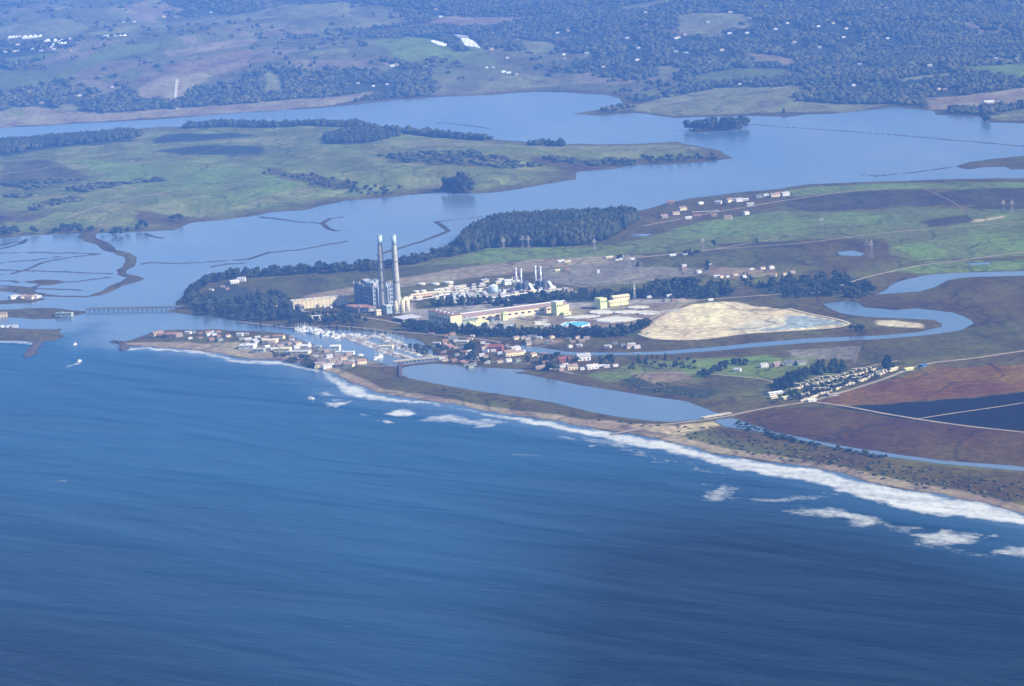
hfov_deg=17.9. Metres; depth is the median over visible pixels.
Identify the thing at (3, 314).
house
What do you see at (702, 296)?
cypress tree
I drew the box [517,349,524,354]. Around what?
house
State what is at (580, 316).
settling basin
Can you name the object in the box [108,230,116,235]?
pine tree
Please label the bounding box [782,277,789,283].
pine tree
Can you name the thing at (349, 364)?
house
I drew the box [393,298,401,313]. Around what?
flue duct
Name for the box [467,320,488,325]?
works building
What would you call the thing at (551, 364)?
eucalyptus tree
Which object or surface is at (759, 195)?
house
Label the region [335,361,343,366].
house
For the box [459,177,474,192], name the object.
eucalyptus tree
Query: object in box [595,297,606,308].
works building
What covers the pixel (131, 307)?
highway bridge
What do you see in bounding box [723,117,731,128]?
eucalyptus tree
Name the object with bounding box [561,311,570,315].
works building
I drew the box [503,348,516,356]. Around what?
house
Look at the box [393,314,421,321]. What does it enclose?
canopy
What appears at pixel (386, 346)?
harbor shed
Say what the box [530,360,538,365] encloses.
eucalyptus tree
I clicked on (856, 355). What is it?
path
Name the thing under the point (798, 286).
eucalyptus tree
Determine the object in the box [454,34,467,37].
plastic tunnels
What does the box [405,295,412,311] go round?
flue duct
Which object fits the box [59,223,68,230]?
pine tree
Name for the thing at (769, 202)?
path
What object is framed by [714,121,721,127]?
eucalyptus tree
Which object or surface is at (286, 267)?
eucalyptus tree
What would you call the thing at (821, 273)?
eucalyptus tree
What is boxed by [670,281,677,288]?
eucalyptus tree
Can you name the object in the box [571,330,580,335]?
eucalyptus tree
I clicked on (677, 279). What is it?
eucalyptus tree
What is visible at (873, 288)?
pine tree
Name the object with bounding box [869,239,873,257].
power pylon
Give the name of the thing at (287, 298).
eucalyptus tree
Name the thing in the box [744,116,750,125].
eucalyptus tree
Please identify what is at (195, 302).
eucalyptus tree
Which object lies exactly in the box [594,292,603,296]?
pine tree
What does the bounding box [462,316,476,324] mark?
works building
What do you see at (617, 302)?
works building
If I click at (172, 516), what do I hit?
water
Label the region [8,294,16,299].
house
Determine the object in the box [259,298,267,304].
eucalyptus tree
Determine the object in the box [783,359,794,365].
house
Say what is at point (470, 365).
house
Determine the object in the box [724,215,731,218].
house
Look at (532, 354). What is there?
house
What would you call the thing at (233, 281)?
house
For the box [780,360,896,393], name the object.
path
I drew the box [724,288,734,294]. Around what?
pine tree
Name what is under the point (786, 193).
house
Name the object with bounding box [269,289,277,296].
eucalyptus tree
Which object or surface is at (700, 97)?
path
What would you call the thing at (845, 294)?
cypress tree
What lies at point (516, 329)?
eucalyptus tree
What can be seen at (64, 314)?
harbor shed
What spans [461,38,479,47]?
plastic tunnels
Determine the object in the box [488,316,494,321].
works building
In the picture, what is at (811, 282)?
cypress tree
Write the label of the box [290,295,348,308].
tank farm wall
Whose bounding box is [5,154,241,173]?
path
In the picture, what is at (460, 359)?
road
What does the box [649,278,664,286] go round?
eucalyptus tree
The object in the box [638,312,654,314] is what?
settling basin
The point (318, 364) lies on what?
house
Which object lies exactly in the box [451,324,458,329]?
pine tree
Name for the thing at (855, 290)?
eucalyptus tree
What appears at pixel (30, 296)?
house
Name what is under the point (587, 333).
pine tree
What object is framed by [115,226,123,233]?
eucalyptus tree
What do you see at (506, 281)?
control building
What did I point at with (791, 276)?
eucalyptus tree
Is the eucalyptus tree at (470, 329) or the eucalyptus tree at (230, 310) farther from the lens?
the eucalyptus tree at (230, 310)
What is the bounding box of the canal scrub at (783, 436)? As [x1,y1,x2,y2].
[735,420,887,456]
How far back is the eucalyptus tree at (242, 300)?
6499.72 m
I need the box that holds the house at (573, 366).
[565,363,577,369]
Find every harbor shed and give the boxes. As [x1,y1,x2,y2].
[55,312,73,316]
[238,343,256,348]
[252,348,265,352]
[262,338,277,342]
[273,334,284,338]
[273,347,291,351]
[290,349,310,354]
[301,344,309,347]
[329,345,340,350]
[335,350,354,354]
[380,345,393,348]
[455,340,468,343]
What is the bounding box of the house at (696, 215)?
[693,214,701,217]
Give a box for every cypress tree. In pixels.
[214,302,218,311]
[449,297,454,305]
[457,295,464,304]
[466,296,472,305]
[506,328,512,336]
[542,294,549,302]
[542,361,549,370]
[567,290,574,299]
[636,289,642,297]
[662,287,666,295]
[682,288,687,298]
[700,289,705,298]
[713,289,719,297]
[789,377,794,386]
[795,289,800,297]
[796,373,803,381]
[808,277,813,285]
[812,359,821,373]
[816,363,823,374]
[821,359,827,370]
[827,358,839,372]
[834,356,838,367]
[838,360,847,372]
[842,290,848,297]
[881,355,893,369]
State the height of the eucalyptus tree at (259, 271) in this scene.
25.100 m
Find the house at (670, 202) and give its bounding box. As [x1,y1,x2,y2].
[666,200,674,204]
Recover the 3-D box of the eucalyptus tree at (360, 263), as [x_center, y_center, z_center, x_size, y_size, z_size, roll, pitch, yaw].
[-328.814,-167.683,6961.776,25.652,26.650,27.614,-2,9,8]
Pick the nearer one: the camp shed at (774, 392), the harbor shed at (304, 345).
the camp shed at (774, 392)
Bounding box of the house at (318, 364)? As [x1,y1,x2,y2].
[314,360,325,367]
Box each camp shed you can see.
[766,390,783,394]
[768,395,777,398]
[805,398,815,401]
[826,392,839,396]
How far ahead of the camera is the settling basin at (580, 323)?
6039.88 m
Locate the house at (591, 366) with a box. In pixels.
[585,363,598,369]
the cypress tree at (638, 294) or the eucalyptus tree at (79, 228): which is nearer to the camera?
the cypress tree at (638, 294)
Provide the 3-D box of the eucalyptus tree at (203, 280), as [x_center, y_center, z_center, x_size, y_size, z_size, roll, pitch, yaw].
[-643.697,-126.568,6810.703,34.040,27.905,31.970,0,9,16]
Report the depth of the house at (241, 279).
6874.16 m
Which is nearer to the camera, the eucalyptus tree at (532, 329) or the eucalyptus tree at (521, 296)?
the eucalyptus tree at (532, 329)
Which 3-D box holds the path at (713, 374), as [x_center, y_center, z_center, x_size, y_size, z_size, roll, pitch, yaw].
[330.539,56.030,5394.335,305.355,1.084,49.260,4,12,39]
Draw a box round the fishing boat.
[373,351,382,357]
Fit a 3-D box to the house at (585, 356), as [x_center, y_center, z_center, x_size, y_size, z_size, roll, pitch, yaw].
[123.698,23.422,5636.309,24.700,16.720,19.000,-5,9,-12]
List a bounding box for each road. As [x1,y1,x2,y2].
[238,321,510,347]
[303,252,1020,329]
[335,359,574,373]
[611,350,1023,434]
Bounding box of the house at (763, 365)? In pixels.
[759,362,768,367]
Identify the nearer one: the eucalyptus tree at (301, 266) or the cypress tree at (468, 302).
the cypress tree at (468, 302)
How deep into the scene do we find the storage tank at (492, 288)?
6488.03 m
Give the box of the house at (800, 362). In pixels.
[795,359,805,365]
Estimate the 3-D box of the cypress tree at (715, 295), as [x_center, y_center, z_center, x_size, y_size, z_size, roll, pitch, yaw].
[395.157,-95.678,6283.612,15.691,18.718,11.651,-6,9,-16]
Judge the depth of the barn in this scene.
10024.58 m
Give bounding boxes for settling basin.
[559,321,589,327]
[562,314,598,318]
[588,309,612,314]
[594,316,636,322]
[613,310,639,313]
[626,305,648,308]
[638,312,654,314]
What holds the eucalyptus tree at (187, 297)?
on the ground
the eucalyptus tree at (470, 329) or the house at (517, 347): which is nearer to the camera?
the house at (517, 347)
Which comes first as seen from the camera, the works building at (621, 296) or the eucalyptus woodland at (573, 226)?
the works building at (621, 296)
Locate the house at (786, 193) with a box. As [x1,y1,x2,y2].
[781,190,789,195]
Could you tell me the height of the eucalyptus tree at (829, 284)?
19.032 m
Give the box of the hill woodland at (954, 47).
[0,0,1023,113]
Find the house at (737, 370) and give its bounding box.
[733,368,741,371]
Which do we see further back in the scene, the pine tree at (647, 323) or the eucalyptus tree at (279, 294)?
the eucalyptus tree at (279, 294)
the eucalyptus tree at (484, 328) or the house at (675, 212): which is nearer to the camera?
the eucalyptus tree at (484, 328)
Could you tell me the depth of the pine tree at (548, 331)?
5910.02 m
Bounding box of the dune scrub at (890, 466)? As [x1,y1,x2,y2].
[443,375,1023,500]
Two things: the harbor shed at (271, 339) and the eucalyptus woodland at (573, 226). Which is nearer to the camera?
the harbor shed at (271, 339)
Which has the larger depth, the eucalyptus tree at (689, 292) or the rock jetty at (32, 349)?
the eucalyptus tree at (689, 292)
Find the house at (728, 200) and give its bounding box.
[724,197,733,202]
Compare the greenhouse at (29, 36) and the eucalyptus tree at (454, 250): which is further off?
the greenhouse at (29, 36)
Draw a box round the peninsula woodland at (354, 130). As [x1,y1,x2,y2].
[0,118,565,154]
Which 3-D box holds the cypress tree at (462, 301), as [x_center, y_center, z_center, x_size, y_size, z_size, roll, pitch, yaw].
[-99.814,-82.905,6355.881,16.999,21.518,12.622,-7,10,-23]
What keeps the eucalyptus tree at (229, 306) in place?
on the ground
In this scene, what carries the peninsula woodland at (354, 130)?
on the ground
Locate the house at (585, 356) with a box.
[575,351,590,360]
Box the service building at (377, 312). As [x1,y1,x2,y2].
[375,309,380,315]
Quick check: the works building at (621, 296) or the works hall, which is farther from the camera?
the works building at (621, 296)
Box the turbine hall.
[383,303,393,313]
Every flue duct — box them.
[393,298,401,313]
[400,296,407,312]
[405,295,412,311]
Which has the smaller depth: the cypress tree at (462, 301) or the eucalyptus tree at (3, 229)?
the cypress tree at (462, 301)
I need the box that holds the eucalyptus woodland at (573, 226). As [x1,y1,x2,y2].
[454,204,639,252]
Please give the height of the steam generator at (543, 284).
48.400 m
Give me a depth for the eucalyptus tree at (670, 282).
6422.51 m
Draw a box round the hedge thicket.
[0,148,637,209]
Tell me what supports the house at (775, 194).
on the ground
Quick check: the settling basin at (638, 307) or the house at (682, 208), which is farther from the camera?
the house at (682, 208)
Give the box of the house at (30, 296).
[24,294,33,299]
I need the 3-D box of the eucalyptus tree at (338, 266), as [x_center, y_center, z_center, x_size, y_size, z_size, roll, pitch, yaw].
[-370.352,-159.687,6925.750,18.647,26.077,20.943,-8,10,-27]
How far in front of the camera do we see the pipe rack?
6465.95 m
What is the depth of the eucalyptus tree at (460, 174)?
8406.90 m
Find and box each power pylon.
[521,235,524,249]
[527,235,530,250]
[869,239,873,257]
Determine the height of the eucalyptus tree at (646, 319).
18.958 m
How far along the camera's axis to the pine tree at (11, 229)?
7948.73 m
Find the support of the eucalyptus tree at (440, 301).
on the ground
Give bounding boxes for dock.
[395,347,426,356]
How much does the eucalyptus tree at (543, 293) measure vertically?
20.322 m
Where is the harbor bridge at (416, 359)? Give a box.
[393,356,442,362]
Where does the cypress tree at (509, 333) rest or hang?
on the ground
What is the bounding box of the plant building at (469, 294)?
[465,292,474,298]
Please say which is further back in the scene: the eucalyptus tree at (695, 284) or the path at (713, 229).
the path at (713, 229)
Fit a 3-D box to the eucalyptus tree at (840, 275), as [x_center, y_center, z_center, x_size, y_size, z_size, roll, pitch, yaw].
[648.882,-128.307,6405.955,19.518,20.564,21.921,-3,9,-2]
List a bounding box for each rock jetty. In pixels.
[23,338,43,357]
[110,340,126,342]
[119,343,126,350]
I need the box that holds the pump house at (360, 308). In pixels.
[345,303,374,312]
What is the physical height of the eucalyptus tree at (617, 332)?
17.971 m
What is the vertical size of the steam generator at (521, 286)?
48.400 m
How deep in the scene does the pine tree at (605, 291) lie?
6377.71 m
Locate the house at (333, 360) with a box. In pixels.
[329,358,338,362]
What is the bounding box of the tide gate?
[399,363,401,376]
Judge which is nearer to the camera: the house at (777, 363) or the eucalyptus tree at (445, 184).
the house at (777, 363)
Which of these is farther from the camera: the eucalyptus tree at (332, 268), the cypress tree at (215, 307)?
the eucalyptus tree at (332, 268)
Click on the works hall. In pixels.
(440, 316)
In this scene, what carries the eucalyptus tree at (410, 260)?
on the ground
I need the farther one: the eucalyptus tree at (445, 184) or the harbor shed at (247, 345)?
the eucalyptus tree at (445, 184)
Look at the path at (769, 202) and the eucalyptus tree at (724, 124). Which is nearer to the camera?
the path at (769, 202)
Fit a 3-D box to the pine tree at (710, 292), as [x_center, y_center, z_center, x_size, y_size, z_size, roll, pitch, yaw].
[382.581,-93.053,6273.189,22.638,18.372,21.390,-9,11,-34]
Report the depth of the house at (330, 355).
5808.15 m
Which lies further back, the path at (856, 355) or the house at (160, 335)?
the house at (160, 335)
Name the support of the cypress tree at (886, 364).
on the ground
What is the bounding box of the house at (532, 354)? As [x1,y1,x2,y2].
[528,352,536,356]
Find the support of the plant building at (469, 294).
on the ground
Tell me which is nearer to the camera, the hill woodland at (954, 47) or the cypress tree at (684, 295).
the cypress tree at (684, 295)
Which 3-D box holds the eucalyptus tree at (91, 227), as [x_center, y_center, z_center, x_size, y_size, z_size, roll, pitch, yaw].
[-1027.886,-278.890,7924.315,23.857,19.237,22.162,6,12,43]
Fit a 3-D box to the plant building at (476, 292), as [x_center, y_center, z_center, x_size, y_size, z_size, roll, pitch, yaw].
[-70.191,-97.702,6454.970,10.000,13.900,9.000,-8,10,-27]
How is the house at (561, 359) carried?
on the ground
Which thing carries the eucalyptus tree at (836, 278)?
on the ground
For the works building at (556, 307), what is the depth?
6165.30 m
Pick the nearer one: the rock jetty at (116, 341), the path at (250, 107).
the rock jetty at (116, 341)
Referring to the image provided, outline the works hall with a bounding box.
[427,309,461,325]
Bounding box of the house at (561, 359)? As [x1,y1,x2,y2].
[557,355,570,362]
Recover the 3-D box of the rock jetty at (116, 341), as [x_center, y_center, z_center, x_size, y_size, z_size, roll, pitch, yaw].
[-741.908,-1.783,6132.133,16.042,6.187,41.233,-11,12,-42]
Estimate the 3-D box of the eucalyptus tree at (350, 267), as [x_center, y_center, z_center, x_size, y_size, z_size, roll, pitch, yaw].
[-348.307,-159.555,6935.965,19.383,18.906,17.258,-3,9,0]
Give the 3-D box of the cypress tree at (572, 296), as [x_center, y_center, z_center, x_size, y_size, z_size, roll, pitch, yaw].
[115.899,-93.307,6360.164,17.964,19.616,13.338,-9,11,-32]
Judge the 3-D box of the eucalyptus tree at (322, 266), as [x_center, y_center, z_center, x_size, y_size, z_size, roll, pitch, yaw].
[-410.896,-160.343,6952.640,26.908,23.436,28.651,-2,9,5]
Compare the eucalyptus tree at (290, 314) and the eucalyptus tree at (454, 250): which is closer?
the eucalyptus tree at (290, 314)
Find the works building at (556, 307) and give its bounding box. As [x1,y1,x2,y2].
[550,300,562,315]
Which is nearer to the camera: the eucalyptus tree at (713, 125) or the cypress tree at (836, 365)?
the cypress tree at (836, 365)
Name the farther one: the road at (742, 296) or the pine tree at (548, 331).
the road at (742, 296)
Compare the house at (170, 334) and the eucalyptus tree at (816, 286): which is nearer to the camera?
the house at (170, 334)
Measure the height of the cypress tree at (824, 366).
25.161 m
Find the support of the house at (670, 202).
on the ground
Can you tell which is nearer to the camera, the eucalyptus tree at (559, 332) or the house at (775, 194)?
the eucalyptus tree at (559, 332)
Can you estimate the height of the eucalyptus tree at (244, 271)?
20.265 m
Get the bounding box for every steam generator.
[514,268,536,292]
[534,265,555,290]
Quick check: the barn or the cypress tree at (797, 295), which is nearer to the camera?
the cypress tree at (797, 295)
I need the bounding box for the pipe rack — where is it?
[431,293,457,298]
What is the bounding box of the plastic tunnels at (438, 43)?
[431,40,446,45]
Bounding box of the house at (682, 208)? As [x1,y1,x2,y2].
[678,205,686,210]
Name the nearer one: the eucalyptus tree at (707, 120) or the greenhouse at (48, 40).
the eucalyptus tree at (707, 120)
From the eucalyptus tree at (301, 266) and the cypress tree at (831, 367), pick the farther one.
the eucalyptus tree at (301, 266)
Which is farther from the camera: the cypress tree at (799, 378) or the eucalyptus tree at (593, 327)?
the eucalyptus tree at (593, 327)
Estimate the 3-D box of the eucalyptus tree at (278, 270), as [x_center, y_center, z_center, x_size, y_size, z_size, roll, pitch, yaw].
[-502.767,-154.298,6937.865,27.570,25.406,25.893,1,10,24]
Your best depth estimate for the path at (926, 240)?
6947.02 m
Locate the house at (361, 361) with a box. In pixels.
[355,358,366,363]
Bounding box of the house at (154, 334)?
[151,330,163,337]
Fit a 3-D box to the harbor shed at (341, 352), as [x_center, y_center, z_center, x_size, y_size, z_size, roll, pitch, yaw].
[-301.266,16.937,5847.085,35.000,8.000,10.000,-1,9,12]
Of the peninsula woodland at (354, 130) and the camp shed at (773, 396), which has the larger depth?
the peninsula woodland at (354, 130)
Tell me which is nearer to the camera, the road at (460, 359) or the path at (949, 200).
the road at (460, 359)
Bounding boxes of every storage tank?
[444,281,453,284]
[488,284,498,293]
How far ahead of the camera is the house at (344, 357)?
5776.78 m
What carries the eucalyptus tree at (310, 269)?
on the ground
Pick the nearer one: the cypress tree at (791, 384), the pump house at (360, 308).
the cypress tree at (791, 384)
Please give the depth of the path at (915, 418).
4930.10 m
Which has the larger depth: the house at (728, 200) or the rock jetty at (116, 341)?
the house at (728, 200)
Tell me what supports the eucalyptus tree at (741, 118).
on the ground
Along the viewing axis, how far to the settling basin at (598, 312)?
6169.52 m
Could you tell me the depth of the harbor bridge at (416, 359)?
5734.61 m
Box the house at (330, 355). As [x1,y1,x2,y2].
[325,353,332,357]
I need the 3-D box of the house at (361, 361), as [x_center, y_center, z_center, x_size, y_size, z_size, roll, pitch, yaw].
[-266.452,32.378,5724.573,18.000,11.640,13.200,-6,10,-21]
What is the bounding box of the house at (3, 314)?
[0,311,6,317]
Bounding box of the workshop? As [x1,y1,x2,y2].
[295,304,304,310]
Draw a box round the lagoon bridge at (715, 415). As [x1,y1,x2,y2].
[701,412,731,418]
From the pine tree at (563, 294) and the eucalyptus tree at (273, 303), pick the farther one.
the eucalyptus tree at (273, 303)
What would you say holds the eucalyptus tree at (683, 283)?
on the ground
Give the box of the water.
[0,92,1023,685]
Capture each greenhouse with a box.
[22,34,41,38]
[44,38,70,41]
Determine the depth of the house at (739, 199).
7828.27 m
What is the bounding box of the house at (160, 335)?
[157,333,164,337]
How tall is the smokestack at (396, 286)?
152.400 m
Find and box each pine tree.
[8,226,16,233]
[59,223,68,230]
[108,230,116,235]
[403,322,409,329]
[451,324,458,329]
[463,343,471,348]
[499,299,506,306]
[508,295,516,300]
[520,295,530,302]
[544,328,552,333]
[548,293,556,298]
[556,292,567,298]
[584,331,591,335]
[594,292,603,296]
[600,288,608,293]
[605,354,613,358]
[641,321,650,328]
[705,290,714,296]
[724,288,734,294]
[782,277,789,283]
[782,382,789,390]
[868,285,876,290]
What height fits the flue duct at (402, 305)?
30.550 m
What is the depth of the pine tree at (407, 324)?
6081.31 m
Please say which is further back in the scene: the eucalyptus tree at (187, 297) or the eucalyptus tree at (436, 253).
the eucalyptus tree at (436, 253)
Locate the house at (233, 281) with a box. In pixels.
[229,279,238,283]
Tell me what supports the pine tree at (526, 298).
on the ground
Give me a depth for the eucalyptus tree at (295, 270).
6921.08 m
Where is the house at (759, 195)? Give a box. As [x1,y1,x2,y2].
[754,193,762,197]
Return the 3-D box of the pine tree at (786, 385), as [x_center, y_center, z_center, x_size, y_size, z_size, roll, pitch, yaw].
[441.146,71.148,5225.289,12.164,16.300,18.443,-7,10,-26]
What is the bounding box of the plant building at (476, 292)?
[473,290,479,296]
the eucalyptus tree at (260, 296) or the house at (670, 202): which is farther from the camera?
the house at (670, 202)
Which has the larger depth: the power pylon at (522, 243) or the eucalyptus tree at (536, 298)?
the power pylon at (522, 243)
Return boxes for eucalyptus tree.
[0,225,10,234]
[75,224,84,231]
[87,225,94,230]
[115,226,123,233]
[182,293,192,302]
[185,286,196,292]
[191,298,200,305]
[200,276,209,286]
[202,305,214,313]
[215,272,224,281]
[225,304,234,308]
[226,268,239,278]
[227,307,233,313]
[239,298,247,305]
[241,269,247,275]
[245,269,253,276]
[252,266,261,275]
[256,294,266,299]
[258,310,266,317]
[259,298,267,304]
[263,267,275,275]
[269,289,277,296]
[269,300,276,306]
[270,306,277,313]
[274,266,282,275]
[275,291,286,297]
[280,264,291,274]
[283,295,290,301]
[286,311,295,318]
[288,266,298,273]
[297,263,304,273]
[307,266,312,273]
[311,264,320,272]
[319,263,324,270]
[321,316,329,322]
[327,263,337,272]
[334,262,342,272]
[345,264,352,271]
[349,318,358,324]
[354,259,363,267]
[364,260,377,266]
[365,263,373,268]
[408,258,414,264]
[413,254,421,263]
[421,253,428,260]
[429,298,436,306]
[432,248,440,257]
[437,298,445,306]
[437,321,448,328]
[438,247,448,254]
[440,177,450,192]
[449,246,460,255]
[450,176,463,193]
[456,170,469,177]
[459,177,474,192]
[467,326,474,333]
[467,350,476,356]
[481,326,488,334]
[511,326,520,331]
[518,294,525,302]
[525,326,534,334]
[529,293,536,300]
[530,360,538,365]
[534,296,541,302]
[539,290,547,298]
[541,354,549,360]
[544,360,557,369]
[557,329,564,336]
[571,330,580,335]
[590,325,598,334]
[612,327,619,334]
[618,323,624,331]
[622,327,631,334]
[642,318,652,326]
[647,288,657,296]
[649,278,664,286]
[666,288,674,293]
[669,278,681,288]
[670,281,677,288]
[673,277,683,288]
[678,277,687,288]
[682,288,692,295]
[683,120,690,129]
[683,279,690,287]
[688,276,701,287]
[688,281,699,287]
[689,123,697,129]
[693,119,704,129]
[703,118,712,129]
[708,119,716,129]
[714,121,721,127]
[720,120,729,129]
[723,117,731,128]
[728,117,742,129]
[736,114,746,127]
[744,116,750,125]
[768,279,776,285]
[784,274,792,282]
[793,283,801,289]
[803,288,811,296]
[811,282,820,289]
[818,271,826,277]
[819,288,826,294]
[827,282,834,287]
[830,276,839,281]
[837,273,844,280]
[851,288,860,296]
[852,280,860,289]
[981,114,991,122]
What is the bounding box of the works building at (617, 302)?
[607,298,627,305]
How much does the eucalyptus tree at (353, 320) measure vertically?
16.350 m
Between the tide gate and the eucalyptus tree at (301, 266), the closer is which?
the tide gate
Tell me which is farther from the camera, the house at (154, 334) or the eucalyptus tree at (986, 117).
the eucalyptus tree at (986, 117)
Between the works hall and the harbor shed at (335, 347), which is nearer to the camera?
the harbor shed at (335, 347)
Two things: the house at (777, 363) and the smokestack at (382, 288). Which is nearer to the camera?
the house at (777, 363)
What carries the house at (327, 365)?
on the ground
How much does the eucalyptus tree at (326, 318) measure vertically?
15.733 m
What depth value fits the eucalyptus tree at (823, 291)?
6245.81 m
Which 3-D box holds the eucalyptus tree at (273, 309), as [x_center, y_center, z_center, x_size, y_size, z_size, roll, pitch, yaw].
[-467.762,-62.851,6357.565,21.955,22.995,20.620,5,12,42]
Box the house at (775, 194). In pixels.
[770,192,778,196]
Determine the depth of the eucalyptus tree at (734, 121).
9653.57 m
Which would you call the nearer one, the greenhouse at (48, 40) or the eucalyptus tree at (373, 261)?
the eucalyptus tree at (373, 261)
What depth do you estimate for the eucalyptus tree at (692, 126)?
9699.61 m
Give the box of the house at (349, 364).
[343,361,354,366]
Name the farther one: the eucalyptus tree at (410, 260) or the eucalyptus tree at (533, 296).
the eucalyptus tree at (410, 260)
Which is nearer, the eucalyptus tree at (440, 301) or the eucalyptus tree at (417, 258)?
the eucalyptus tree at (440, 301)
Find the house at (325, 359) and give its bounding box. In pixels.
[317,357,328,362]
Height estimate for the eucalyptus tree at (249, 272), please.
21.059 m
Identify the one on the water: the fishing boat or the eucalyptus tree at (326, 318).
the fishing boat
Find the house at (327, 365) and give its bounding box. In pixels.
[321,362,331,368]
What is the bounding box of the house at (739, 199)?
[734,197,742,201]
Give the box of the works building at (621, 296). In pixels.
[610,294,629,299]
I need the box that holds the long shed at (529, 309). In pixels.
[460,300,568,320]
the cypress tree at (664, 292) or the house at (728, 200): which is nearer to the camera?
the cypress tree at (664, 292)
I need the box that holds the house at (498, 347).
[488,343,503,351]
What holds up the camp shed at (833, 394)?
on the ground
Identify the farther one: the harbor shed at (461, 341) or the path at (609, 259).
the path at (609, 259)
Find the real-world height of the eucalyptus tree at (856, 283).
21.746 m
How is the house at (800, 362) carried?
on the ground
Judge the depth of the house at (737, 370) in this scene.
5428.62 m
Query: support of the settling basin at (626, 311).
on the ground
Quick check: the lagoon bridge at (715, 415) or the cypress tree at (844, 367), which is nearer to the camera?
the lagoon bridge at (715, 415)
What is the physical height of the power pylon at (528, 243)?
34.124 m
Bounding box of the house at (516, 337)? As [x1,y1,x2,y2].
[512,335,519,339]
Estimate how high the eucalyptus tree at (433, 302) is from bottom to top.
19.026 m
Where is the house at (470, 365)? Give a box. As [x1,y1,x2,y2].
[466,363,473,367]
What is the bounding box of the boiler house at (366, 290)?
[353,278,392,307]
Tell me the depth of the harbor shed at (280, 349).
5903.82 m
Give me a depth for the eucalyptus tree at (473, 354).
5701.41 m
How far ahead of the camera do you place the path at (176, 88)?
11810.71 m
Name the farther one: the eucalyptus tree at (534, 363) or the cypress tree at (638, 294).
the cypress tree at (638, 294)
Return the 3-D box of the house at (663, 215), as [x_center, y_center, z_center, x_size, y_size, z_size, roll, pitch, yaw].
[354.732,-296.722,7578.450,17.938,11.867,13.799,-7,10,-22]
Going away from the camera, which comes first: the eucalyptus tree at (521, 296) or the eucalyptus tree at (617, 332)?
the eucalyptus tree at (617, 332)
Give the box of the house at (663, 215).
[659,214,667,217]
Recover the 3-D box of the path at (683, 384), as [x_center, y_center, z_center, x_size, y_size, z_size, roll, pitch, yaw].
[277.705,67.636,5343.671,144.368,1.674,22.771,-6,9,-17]
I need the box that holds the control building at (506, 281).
[502,279,511,284]
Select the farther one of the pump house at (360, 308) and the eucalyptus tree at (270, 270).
the eucalyptus tree at (270, 270)
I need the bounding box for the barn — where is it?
[983,100,994,102]
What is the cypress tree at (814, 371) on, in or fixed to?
on the ground
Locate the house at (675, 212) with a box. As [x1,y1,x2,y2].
[671,211,679,214]
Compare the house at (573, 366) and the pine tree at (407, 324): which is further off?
the pine tree at (407, 324)
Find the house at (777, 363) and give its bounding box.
[771,360,781,366]
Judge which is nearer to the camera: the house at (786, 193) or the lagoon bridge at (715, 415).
the lagoon bridge at (715, 415)
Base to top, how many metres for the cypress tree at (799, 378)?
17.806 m
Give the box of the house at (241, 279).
[237,276,245,281]
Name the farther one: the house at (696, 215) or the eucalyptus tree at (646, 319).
the house at (696, 215)
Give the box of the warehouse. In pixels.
[409,291,439,296]
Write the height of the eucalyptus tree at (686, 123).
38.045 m
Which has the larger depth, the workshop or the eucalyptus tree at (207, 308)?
the eucalyptus tree at (207, 308)
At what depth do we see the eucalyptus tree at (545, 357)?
5634.57 m
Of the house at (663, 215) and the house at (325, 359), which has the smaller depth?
the house at (325, 359)
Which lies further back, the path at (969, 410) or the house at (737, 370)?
the house at (737, 370)
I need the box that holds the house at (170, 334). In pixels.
[165,331,177,337]
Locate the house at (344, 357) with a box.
[339,355,346,359]
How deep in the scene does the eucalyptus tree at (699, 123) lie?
9671.36 m
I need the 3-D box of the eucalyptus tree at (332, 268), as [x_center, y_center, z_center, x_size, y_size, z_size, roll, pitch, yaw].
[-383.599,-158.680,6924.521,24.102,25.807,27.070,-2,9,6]
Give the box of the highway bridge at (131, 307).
[85,305,182,311]
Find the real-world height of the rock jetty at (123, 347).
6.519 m
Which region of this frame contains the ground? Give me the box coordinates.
[0,0,1023,512]
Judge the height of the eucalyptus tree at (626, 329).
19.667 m
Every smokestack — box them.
[377,234,386,312]
[391,234,400,311]
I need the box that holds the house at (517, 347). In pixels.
[508,345,520,350]
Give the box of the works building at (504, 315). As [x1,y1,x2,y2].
[500,311,507,320]
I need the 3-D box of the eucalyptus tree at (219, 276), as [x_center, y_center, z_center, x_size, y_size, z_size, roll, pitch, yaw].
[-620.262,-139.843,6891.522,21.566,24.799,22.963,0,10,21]
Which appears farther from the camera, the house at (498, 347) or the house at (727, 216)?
the house at (727, 216)
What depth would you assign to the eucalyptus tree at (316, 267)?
6943.93 m
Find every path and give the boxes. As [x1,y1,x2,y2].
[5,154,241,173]
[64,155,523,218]
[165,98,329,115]
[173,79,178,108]
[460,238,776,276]
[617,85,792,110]
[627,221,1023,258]
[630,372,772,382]
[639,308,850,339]
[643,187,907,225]
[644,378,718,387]
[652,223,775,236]
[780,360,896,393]
[812,401,1023,432]
[853,346,860,362]
[897,227,961,254]
[914,402,1023,419]
[920,187,973,215]
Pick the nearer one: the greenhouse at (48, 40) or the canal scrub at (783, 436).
the canal scrub at (783, 436)
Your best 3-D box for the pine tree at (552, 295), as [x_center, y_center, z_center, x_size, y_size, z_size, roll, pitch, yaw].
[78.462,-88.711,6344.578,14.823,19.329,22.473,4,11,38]

